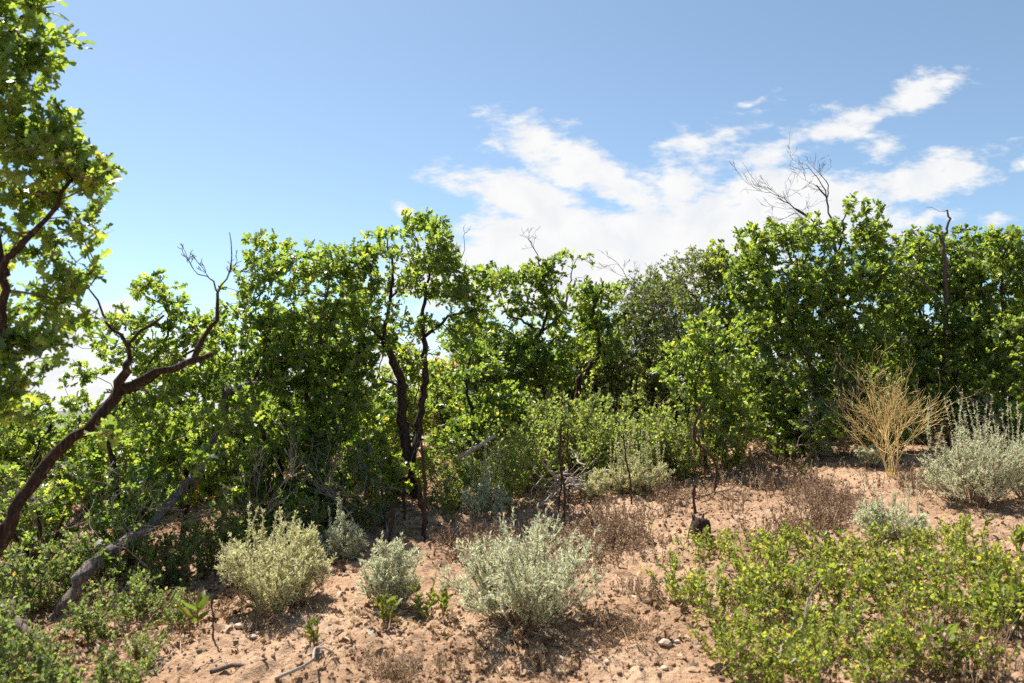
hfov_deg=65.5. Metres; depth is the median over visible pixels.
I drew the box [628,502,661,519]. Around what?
dry weed
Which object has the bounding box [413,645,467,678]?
dry weed
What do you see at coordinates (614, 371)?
oak tree
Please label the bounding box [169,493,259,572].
undershrub
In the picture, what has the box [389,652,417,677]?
dry weed
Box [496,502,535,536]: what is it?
dry weed
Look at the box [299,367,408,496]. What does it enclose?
oak tree
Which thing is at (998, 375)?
oak tree
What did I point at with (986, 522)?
broadleaf herb
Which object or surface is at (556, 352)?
oak tree
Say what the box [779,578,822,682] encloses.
dead branch
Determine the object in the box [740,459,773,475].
dry weed
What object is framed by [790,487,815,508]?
dry weed
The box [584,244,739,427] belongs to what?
thicket tree
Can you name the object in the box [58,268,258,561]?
oak tree
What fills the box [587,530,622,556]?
dry weed
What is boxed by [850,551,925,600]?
shrub
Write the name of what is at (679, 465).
undershrub
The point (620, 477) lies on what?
sagebrush
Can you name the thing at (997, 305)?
oak tree
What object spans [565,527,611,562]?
dry weed
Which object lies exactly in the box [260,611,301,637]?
dry weed
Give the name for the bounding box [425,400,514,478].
undershrub
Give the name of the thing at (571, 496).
dry weed
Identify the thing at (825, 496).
dry weed
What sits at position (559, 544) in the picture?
dry weed
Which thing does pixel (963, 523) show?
shrub
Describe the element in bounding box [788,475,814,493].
dry weed
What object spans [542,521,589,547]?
dry weed
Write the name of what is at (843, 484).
dry weed
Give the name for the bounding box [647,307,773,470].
oak sapling
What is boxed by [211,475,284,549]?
undershrub
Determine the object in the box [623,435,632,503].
dry stalk
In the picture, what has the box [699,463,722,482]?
dry weed
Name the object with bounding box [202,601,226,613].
dry weed
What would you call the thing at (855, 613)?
shrub
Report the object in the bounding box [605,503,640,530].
dry weed
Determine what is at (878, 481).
dry weed
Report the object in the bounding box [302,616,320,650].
broadleaf herb
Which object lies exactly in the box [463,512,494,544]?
dry weed
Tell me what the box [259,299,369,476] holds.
oak tree
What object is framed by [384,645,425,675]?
dry weed
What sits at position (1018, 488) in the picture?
sagebrush
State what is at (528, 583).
sagebrush
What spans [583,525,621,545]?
dry weed
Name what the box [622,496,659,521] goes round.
dry weed
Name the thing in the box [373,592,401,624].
broadleaf herb
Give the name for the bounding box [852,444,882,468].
sagebrush
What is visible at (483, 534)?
dry weed
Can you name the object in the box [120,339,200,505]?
oak tree
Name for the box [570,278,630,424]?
oak tree
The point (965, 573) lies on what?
shrub
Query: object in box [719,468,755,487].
dry weed
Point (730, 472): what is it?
dry weed
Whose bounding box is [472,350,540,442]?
oak tree
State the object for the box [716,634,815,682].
shrub
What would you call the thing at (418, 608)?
broadleaf herb
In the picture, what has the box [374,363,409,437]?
oak tree
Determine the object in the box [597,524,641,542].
dry weed
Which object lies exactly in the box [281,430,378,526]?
oak bush
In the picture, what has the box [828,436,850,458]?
dry weed
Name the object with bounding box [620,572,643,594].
dry weed
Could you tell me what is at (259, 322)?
oak tree
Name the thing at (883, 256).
oak tree
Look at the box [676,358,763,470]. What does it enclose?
oak bush
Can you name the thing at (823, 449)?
sagebrush
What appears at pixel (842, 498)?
dry weed
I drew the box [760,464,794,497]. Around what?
dry weed
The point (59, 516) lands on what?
oak bush
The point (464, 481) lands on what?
undershrub
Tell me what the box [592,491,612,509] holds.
dry weed
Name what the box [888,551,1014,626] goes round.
shrub
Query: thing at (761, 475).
dry weed
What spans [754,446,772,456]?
dry weed
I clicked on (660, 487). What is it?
dry weed
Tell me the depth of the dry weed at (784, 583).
4.25 m
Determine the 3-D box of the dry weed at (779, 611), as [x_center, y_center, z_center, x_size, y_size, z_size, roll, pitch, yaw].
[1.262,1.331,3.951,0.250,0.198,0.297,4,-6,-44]
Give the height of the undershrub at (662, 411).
1.160 m
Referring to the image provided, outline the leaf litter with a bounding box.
[0,422,1023,682]
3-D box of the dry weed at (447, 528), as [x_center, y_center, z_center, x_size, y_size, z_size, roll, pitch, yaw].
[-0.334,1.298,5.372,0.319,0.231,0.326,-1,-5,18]
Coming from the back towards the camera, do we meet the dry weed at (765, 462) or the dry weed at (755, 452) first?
the dry weed at (755, 452)
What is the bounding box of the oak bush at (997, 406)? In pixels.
[955,378,1023,452]
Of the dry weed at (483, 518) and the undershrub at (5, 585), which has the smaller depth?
the undershrub at (5, 585)
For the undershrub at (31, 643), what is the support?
on the ground at (360, 636)
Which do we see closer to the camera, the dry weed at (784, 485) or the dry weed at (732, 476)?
the dry weed at (784, 485)
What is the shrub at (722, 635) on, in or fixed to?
on the ground at (360, 636)
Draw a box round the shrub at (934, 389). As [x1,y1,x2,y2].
[892,381,993,449]
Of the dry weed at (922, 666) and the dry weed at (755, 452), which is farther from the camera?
the dry weed at (755, 452)
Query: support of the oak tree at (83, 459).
on the ground at (360, 636)
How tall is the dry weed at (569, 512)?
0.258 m
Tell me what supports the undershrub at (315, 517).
on the ground at (360, 636)
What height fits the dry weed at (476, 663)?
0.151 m
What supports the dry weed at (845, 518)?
on the ground at (360, 636)
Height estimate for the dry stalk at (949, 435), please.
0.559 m
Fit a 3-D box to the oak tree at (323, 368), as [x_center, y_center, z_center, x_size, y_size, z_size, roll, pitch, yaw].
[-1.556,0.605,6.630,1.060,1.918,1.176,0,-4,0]
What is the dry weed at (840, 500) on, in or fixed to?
on the ground at (360, 636)
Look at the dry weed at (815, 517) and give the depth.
5.38 m
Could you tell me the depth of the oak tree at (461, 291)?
6.97 m
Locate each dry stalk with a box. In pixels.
[211,594,214,638]
[380,477,385,529]
[387,503,394,541]
[401,485,406,520]
[417,478,422,535]
[420,442,426,541]
[557,421,565,524]
[558,469,561,512]
[566,424,569,500]
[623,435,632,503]
[691,484,696,513]
[692,400,717,491]
[698,434,705,489]
[724,440,726,475]
[939,418,951,468]
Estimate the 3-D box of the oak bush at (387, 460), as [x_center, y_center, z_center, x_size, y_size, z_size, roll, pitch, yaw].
[-1.034,1.067,6.617,0.857,0.811,1.566,-1,-5,16]
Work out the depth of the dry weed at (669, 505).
6.20 m
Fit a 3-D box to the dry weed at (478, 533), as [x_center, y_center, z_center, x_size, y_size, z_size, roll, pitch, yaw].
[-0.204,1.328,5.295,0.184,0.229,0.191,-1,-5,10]
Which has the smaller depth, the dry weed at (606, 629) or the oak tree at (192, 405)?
the dry weed at (606, 629)
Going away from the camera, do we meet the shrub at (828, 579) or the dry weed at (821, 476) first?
the shrub at (828, 579)
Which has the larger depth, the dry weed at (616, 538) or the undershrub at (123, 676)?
the dry weed at (616, 538)
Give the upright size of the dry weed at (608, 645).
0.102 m
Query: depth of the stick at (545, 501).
6.71 m
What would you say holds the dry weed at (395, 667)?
on the ground at (360, 636)
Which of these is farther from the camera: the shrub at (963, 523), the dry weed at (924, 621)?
the shrub at (963, 523)
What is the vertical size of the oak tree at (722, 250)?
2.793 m
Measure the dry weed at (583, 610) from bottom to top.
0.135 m
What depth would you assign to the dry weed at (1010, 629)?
3.00 m
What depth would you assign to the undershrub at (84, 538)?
4.88 m
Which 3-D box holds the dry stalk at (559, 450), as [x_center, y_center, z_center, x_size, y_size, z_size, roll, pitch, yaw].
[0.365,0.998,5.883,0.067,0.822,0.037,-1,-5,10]
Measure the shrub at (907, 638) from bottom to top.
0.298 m
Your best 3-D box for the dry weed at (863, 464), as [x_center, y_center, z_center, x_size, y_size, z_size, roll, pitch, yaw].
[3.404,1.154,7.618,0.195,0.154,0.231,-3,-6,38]
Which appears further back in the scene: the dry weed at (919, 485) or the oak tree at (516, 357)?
the oak tree at (516, 357)
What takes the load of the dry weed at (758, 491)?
on the ground at (360, 636)
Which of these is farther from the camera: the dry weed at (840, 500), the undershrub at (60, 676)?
the dry weed at (840, 500)
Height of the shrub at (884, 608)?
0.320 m
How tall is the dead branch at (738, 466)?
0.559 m
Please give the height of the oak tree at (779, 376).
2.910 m
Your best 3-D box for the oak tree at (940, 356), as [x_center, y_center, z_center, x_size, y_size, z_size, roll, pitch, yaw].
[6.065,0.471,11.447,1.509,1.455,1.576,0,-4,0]
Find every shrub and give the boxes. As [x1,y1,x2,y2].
[638,542,715,605]
[663,559,774,621]
[672,524,739,563]
[686,603,772,670]
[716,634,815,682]
[719,527,774,569]
[726,571,827,662]
[727,532,829,614]
[737,552,844,616]
[759,522,810,566]
[764,620,845,682]
[767,590,864,660]
[782,509,874,573]
[797,548,894,610]
[817,590,901,666]
[824,511,909,571]
[828,613,927,682]
[847,565,968,632]
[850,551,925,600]
[863,529,954,592]
[877,595,968,679]
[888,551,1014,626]
[892,381,993,449]
[895,522,946,551]
[909,522,987,580]
[914,624,1023,681]
[936,511,990,550]
[937,572,1023,642]
[950,532,1023,594]
[971,526,1023,594]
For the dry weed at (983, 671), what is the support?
on the ground at (360, 636)
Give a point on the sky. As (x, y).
(615, 128)
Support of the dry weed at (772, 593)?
on the ground at (360, 636)
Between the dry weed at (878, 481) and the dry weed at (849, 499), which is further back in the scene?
the dry weed at (878, 481)
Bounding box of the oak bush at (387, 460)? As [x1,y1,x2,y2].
[292,423,439,506]
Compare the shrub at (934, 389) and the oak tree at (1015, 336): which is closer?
the shrub at (934, 389)
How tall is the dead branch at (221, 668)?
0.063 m
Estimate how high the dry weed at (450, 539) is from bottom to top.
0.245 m
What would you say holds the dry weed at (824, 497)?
on the ground at (360, 636)
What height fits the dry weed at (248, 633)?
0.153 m
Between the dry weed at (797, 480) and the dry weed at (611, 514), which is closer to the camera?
the dry weed at (611, 514)
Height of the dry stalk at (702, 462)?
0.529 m
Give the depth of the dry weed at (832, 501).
5.70 m
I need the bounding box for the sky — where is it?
[0,0,1023,410]
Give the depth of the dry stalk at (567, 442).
6.96 m
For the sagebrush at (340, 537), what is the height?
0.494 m
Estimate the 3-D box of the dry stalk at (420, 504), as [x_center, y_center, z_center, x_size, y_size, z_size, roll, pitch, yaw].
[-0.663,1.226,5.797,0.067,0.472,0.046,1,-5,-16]
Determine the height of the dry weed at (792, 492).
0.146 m
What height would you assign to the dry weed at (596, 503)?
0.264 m
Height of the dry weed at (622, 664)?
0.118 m
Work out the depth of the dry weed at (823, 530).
5.25 m
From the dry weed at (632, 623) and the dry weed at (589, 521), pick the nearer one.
the dry weed at (632, 623)
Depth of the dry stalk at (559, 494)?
6.25 m
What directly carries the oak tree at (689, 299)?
on the ground at (360, 636)
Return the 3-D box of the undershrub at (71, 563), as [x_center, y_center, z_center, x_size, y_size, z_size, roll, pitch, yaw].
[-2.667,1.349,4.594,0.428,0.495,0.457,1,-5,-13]
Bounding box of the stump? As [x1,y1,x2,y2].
[687,513,711,540]
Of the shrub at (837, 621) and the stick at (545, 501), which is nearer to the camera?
the shrub at (837, 621)
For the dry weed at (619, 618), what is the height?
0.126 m
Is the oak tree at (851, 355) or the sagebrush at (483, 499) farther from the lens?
the oak tree at (851, 355)
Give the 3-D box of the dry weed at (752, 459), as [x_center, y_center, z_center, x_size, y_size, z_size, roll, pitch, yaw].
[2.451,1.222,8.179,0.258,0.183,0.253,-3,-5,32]
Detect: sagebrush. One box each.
[213,501,337,617]
[314,491,369,560]
[350,531,425,611]
[433,500,607,637]
[458,435,512,519]
[579,467,614,499]
[597,416,674,494]
[804,433,835,458]
[846,470,932,543]
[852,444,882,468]
[915,389,1023,508]
[992,430,1023,499]
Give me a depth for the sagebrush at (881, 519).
5.01 m
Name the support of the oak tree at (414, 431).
on the ground at (360, 636)
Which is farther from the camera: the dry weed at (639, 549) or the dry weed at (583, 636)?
the dry weed at (639, 549)
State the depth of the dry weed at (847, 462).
7.65 m
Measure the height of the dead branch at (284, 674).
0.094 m
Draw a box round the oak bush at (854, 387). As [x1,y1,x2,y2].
[815,358,920,454]
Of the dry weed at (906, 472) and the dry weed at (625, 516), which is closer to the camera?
the dry weed at (625, 516)
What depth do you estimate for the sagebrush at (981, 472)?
5.79 m
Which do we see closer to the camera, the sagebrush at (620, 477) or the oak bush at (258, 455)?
the oak bush at (258, 455)
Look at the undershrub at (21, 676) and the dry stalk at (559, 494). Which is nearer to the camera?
the undershrub at (21, 676)
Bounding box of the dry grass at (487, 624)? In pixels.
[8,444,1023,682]
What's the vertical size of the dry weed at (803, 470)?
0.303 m
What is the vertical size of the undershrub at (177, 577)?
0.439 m
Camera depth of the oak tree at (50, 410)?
8.28 m
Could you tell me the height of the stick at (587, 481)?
0.039 m
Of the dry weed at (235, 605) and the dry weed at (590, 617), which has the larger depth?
the dry weed at (235, 605)
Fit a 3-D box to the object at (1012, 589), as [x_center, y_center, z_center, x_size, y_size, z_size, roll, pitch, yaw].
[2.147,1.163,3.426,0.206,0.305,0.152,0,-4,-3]
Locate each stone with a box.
[234,623,241,628]
[247,634,257,638]
[658,638,671,645]
[661,665,667,670]
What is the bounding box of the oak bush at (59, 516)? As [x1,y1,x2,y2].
[0,457,109,570]
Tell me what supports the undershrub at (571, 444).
on the ground at (360, 636)
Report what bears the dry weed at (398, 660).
on the ground at (360, 636)
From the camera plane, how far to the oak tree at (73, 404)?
7.72 m
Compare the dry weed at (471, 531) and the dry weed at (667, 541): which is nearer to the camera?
the dry weed at (667, 541)
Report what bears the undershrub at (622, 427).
on the ground at (360, 636)
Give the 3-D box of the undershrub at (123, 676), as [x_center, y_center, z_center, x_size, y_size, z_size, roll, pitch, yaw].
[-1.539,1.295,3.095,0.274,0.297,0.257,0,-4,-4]
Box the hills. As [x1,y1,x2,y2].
[433,357,505,395]
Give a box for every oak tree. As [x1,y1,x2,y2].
[0,0,257,556]
[0,382,152,527]
[0,390,67,505]
[22,377,133,508]
[50,228,360,621]
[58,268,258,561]
[103,401,288,537]
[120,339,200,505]
[129,389,220,456]
[174,305,330,521]
[190,309,293,480]
[233,374,296,446]
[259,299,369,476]
[261,298,389,480]
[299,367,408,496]
[313,278,373,458]
[318,207,512,498]
[337,322,442,458]
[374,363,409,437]
[393,365,462,439]
[413,347,460,435]
[419,331,526,464]
[436,313,502,453]
[455,228,595,445]
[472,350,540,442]
[519,333,581,432]
[545,295,613,432]
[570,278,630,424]
[572,312,638,423]
[581,356,659,422]
[621,265,688,422]
[635,335,710,428]
[668,249,753,425]
[693,238,755,412]
[714,323,877,451]
[719,191,909,445]
[726,337,796,421]
[727,242,817,405]
[792,219,890,427]
[806,310,885,405]
[859,223,1001,444]
[862,218,936,425]
[896,334,962,417]
[925,230,1012,415]
[939,223,1023,428]
[995,234,1023,401]
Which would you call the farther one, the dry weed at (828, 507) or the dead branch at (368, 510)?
the dead branch at (368, 510)
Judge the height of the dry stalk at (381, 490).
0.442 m
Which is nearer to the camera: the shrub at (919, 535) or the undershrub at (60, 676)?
the undershrub at (60, 676)
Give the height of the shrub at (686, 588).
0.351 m
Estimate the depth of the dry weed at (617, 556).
4.93 m
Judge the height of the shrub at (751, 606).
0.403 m
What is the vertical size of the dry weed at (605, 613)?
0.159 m
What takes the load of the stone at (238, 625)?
on the ground at (360, 636)
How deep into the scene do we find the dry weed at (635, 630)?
3.48 m
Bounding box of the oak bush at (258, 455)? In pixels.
[221,418,318,550]
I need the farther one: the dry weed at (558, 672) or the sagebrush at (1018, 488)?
the sagebrush at (1018, 488)
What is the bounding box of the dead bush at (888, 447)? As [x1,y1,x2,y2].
[827,339,981,479]
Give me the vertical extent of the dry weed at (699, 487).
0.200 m
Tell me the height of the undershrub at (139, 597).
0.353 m
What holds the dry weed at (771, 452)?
on the ground at (360, 636)
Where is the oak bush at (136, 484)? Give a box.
[47,449,243,584]
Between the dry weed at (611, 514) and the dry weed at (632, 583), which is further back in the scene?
the dry weed at (611, 514)
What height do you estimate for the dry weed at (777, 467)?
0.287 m
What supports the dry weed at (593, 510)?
on the ground at (360, 636)
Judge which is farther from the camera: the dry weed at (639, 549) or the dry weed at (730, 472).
the dry weed at (730, 472)
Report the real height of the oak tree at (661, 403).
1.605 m
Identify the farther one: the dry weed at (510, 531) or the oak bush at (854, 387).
the oak bush at (854, 387)
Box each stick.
[528,462,568,493]
[532,481,586,487]
[538,467,581,507]
[541,458,566,490]
[551,484,579,490]
[554,468,593,489]
[564,477,609,483]
[565,451,604,485]
[568,446,585,465]
[571,488,599,492]
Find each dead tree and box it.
[729,130,843,440]
[891,207,971,446]
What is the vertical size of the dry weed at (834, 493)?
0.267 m
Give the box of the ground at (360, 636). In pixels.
[0,410,1023,682]
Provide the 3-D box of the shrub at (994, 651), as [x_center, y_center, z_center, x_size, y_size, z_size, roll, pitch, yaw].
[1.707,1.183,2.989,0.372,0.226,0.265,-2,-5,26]
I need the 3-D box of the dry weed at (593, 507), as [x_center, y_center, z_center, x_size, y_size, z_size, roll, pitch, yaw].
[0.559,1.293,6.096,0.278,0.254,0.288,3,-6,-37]
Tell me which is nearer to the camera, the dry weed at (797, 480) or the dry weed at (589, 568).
the dry weed at (589, 568)
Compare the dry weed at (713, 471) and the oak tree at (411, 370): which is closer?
the dry weed at (713, 471)
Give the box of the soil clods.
[0,438,1023,682]
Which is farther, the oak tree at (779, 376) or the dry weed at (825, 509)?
the oak tree at (779, 376)
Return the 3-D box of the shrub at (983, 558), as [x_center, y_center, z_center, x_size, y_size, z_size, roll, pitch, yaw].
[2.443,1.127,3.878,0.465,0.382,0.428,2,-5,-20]
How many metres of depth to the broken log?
6.53 m
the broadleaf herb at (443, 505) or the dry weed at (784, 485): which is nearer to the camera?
the broadleaf herb at (443, 505)
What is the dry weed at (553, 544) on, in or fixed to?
on the ground at (360, 636)
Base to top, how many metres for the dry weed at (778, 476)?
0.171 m
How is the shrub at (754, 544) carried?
on the ground at (360, 636)
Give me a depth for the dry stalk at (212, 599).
3.70 m
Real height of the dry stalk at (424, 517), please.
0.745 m
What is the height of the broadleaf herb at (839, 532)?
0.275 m
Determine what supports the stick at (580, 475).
on the ground at (360, 636)
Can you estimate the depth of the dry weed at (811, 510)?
5.53 m
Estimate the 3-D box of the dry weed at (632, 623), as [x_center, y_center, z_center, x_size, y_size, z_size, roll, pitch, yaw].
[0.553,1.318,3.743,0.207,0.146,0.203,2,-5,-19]
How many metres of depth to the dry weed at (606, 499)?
5.96 m
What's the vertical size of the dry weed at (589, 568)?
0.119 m
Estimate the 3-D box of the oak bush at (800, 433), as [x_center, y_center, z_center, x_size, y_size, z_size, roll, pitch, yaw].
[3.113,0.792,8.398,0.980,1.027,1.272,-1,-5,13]
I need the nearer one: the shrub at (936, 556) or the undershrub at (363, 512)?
the shrub at (936, 556)
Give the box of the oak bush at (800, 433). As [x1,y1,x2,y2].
[759,370,857,458]
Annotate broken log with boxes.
[456,434,495,460]
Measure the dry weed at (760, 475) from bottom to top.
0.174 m
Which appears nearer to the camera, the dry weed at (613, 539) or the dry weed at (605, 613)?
the dry weed at (605, 613)
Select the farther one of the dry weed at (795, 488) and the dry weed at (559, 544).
the dry weed at (795, 488)
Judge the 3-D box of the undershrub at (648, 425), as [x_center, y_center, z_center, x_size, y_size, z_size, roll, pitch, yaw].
[1.396,0.984,7.628,1.020,0.824,1.065,-3,-6,37]
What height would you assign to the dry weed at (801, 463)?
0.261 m
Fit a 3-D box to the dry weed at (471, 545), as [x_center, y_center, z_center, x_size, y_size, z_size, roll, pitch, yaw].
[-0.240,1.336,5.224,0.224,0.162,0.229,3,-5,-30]
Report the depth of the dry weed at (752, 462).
7.85 m
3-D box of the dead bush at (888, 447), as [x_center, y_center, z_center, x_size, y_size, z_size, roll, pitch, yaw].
[3.450,0.582,6.980,1.172,1.280,1.677,-2,-5,28]
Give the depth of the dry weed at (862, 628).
3.36 m
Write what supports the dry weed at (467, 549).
on the ground at (360, 636)
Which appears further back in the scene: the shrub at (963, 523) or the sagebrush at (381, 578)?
the shrub at (963, 523)
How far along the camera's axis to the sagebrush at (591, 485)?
6.81 m
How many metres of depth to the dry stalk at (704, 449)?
6.86 m
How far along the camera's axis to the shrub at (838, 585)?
3.86 m
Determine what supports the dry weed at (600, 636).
on the ground at (360, 636)
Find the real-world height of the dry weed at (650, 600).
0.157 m
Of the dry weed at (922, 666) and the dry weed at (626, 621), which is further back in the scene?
the dry weed at (626, 621)
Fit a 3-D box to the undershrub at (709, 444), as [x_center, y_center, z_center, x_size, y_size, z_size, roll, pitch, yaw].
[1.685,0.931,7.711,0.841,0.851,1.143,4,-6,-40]
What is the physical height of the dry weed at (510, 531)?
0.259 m
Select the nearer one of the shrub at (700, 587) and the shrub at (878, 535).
the shrub at (700, 587)
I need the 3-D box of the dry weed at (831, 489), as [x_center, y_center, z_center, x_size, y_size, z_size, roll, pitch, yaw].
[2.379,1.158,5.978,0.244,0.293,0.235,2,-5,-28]
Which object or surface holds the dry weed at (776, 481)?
on the ground at (360, 636)
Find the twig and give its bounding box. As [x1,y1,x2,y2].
[191,658,221,671]
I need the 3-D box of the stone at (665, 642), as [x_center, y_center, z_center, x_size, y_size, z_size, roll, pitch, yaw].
[0.681,1.341,3.546,0.061,0.031,0.045,0,-5,6]
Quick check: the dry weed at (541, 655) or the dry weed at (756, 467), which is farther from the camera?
the dry weed at (756, 467)
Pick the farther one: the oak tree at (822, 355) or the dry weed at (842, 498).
the oak tree at (822, 355)
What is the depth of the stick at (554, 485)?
6.83 m
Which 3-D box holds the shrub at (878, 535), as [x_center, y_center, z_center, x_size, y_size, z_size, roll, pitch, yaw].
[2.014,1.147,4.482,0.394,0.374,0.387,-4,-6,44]
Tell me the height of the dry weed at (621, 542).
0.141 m
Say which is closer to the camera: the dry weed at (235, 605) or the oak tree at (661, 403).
the dry weed at (235, 605)
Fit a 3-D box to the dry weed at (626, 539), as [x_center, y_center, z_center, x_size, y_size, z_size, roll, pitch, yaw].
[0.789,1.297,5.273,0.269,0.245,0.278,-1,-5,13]
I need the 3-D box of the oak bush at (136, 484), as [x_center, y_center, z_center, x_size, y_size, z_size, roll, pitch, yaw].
[-2.260,1.126,5.054,1.105,0.945,1.478,0,-4,0]
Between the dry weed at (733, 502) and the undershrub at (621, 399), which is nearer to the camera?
the dry weed at (733, 502)
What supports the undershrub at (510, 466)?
on the ground at (360, 636)
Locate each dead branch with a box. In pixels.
[5,591,46,639]
[210,658,267,673]
[274,642,347,678]
[337,477,388,532]
[676,490,740,499]
[731,421,745,472]
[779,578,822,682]
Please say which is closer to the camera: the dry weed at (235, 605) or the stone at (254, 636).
the stone at (254, 636)
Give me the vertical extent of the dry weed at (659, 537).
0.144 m
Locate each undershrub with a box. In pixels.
[0,535,95,615]
[0,536,57,612]
[0,592,69,673]
[0,630,80,682]
[11,619,85,676]
[24,640,123,682]
[25,504,148,587]
[60,577,130,645]
[87,633,159,682]
[90,564,187,623]
[119,620,175,668]
[140,516,204,588]
[146,586,210,625]
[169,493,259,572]
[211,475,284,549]
[267,486,336,547]
[323,468,396,534]
[421,460,480,510]
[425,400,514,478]
[433,420,563,508]
[435,444,501,496]
[457,413,599,492]
[458,387,563,473]
[510,388,622,475]
[526,368,671,461]
[536,391,639,480]
[561,393,689,477]
[569,369,708,472]
[589,401,728,480]
[637,394,738,477]
[642,430,706,480]
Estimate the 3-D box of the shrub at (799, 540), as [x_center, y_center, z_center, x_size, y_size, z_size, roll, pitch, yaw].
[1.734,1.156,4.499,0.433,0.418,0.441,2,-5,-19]
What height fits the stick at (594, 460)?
0.366 m
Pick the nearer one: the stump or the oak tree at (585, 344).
the stump
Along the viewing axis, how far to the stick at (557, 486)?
6.92 m
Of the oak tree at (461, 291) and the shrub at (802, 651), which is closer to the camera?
the shrub at (802, 651)
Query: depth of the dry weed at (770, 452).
8.36 m
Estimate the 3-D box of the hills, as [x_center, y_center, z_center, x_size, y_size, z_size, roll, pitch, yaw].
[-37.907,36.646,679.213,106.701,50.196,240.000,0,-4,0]
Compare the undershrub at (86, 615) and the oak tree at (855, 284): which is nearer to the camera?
the undershrub at (86, 615)
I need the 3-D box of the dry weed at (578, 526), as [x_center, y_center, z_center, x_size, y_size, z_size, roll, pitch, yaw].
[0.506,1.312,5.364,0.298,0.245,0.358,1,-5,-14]
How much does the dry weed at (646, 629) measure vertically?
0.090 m
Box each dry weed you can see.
[154,583,206,616]
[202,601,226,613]
[219,592,264,621]
[240,605,289,636]
[242,607,281,632]
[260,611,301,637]
[344,642,376,670]
[356,640,407,671]
[364,660,390,682]
[374,654,422,682]
[377,652,407,677]
[378,652,415,680]
[381,647,404,676]
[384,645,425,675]
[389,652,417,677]
[393,650,444,682]
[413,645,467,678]
[426,525,461,548]
[432,640,484,676]
[435,522,471,542]
[440,520,490,545]
[445,523,479,558]
[452,547,487,564]
[458,512,489,534]
[459,519,483,538]
[461,536,494,565]
[462,520,510,545]
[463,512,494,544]
[463,535,490,555]
[466,514,509,537]
[467,524,491,546]
[471,507,506,529]
[486,522,522,560]
[492,519,525,543]
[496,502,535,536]
[515,497,571,528]
[524,506,578,538]
[528,526,567,555]
[529,642,573,678]
[540,529,585,559]
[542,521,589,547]
[547,511,586,549]
[550,650,576,673]
[556,620,579,642]
[560,522,603,563]
[561,479,585,506]
[561,616,591,649]
[562,496,605,519]
[563,499,608,532]
[563,642,583,671]
[565,518,616,548]
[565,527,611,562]
[567,517,611,548]
[578,517,637,541]
[578,556,606,573]
[579,500,620,522]
[579,534,608,553]
[579,600,626,633]
[579,611,615,627]
[580,497,630,521]
[580,599,618,627]
[582,500,632,530]
[583,516,620,536]
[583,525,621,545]
[586,612,617,634]
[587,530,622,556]
[587,530,624,546]
[587,615,610,632]
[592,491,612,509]
[594,519,650,554]
[594,547,631,570]
[595,505,640,533]
[595,620,623,646]
[595,631,614,656]
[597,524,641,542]
[599,608,640,631]
[601,540,635,566]
[601,650,647,678]
[603,613,660,649]
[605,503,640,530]
[607,531,637,548]
[607,606,655,631]
[607,610,638,635]
[609,574,639,595]
[609,617,643,638]
[613,518,649,553]
[616,578,635,592]
[618,514,643,550]
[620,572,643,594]
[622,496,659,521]
[624,579,658,602]
[627,525,650,543]
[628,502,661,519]
[629,618,652,638]
[630,573,673,604]
[631,528,663,547]
[637,532,686,566]
[641,471,671,500]
[646,489,672,502]
[646,529,675,547]
[654,475,689,493]
[654,487,690,503]
[656,489,691,516]
[669,486,690,506]
[684,480,720,498]
[685,480,713,500]
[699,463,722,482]
[707,467,720,476]
[712,460,746,477]
[717,483,748,512]
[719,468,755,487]
[719,557,796,600]
[720,471,739,487]
[722,468,744,482]
[722,474,761,500]
[729,594,791,624]
[734,515,794,548]
[739,576,814,618]
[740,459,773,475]
[742,453,761,464]
[742,466,777,490]
[748,459,771,470]
[750,448,761,457]
[751,466,776,487]
[752,465,772,484]
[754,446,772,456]
[755,469,782,483]
[756,454,780,470]
[758,457,774,470]
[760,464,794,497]
[760,516,790,536]
[761,446,782,462]
[762,443,789,460]
[764,471,785,484]
[767,451,798,474]
[767,477,796,495]
[767,497,829,532]
[767,505,806,538]
[772,503,804,522]
[772,513,816,535]
[782,446,819,468]
[783,480,833,504]
[784,469,812,492]
[784,496,840,529]
[785,483,810,502]
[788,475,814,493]
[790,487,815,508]
[791,457,821,490]
[792,462,815,482]
[793,497,838,526]
[800,474,847,502]
[801,485,834,518]
[803,463,839,496]
[804,505,830,530]
[805,479,843,514]
[806,468,834,484]
[806,488,846,508]
[809,495,844,525]
[813,477,845,506]
[813,512,854,536]
[815,518,848,537]
[816,496,861,523]
[820,478,849,506]
[820,499,850,529]
[821,492,863,512]
[823,492,858,506]
[825,484,855,509]
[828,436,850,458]
[831,439,860,458]
[833,487,883,514]
[835,457,856,466]
[845,478,864,499]
[855,454,879,469]
[855,460,887,487]
[860,612,946,655]
[876,594,963,632]
[888,606,955,640]
[889,614,1000,680]
[890,605,923,640]
[893,459,931,484]
[893,464,924,480]
[895,462,930,496]
[900,471,931,489]
[906,474,939,490]
[912,451,948,484]
[913,622,1009,682]
[923,596,1021,676]
[927,629,1023,682]
[931,607,985,665]
[955,631,1023,682]
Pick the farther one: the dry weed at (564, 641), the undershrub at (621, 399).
the undershrub at (621, 399)
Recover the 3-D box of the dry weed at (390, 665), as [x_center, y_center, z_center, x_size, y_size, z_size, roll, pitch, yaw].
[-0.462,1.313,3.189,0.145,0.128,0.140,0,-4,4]
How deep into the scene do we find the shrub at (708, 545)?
4.86 m
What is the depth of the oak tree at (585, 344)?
10.83 m
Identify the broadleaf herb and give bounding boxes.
[176,590,209,631]
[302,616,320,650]
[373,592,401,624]
[408,577,438,619]
[433,481,463,525]
[435,584,453,616]
[503,500,514,516]
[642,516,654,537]
[791,461,809,475]
[813,526,845,563]
[922,617,966,673]
[965,513,995,546]
[974,563,1011,629]
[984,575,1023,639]
[1005,524,1023,552]
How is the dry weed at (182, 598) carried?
on the ground at (360, 636)

